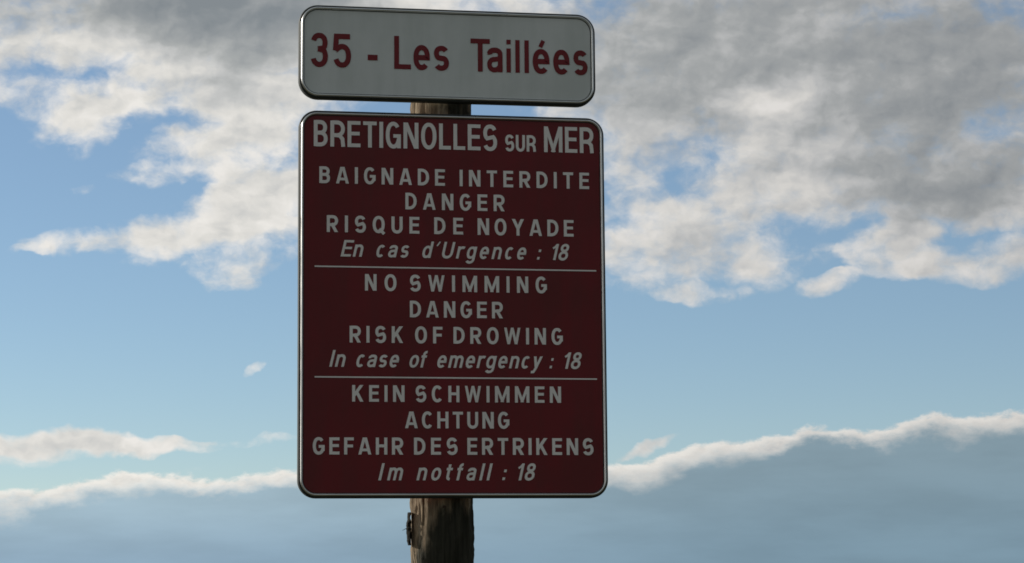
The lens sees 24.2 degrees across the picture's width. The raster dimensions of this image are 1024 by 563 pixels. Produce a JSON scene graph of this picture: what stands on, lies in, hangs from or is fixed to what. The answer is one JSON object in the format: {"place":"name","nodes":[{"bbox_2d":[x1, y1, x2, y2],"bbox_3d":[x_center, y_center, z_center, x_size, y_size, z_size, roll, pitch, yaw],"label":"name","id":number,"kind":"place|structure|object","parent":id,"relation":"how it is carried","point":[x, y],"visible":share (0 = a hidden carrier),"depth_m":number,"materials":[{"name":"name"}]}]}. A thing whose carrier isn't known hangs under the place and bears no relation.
{"place":"outdoors","nodes":[
{"label":"outdoors","id":0,"kind":"place"},
{"bbox_2d":[402,103,474,562],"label":"wooden post","id":1,"kind":"object","parent":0,"point":[439,530],"visible":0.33,"depth_m":6.12,"materials":[{"name":"brown wood"}]},
{"bbox_2d":[298,5,594,107],"bbox_3d":[-0.166,-0.587,6.239,0.781,0.246,0.032,1,-8,-10],"label":"name sign","id":2,"kind":"object","parent":1,"relation":"attached to","point":[374,54],"visible":1,"depth_m":6.23,"materials":[{"name":"metal"}]},
{"bbox_2d":[297,111,607,498],"bbox_3d":[-0.151,0.059,6.157,0.800,0.994,0.032,1,-8,-10],"label":"warning sign","id":3,"kind":"object","parent":1,"relation":"attached to","point":[451,336],"visible":1,"depth_m":6.15,"materials":[{"name":"metal"}]},
{"bbox_2d":[0,0,1023,562],"label":"sky","id":4,"kind":"structure","parent":0,"point":[814,209],"materials":[{"name":"blue"}]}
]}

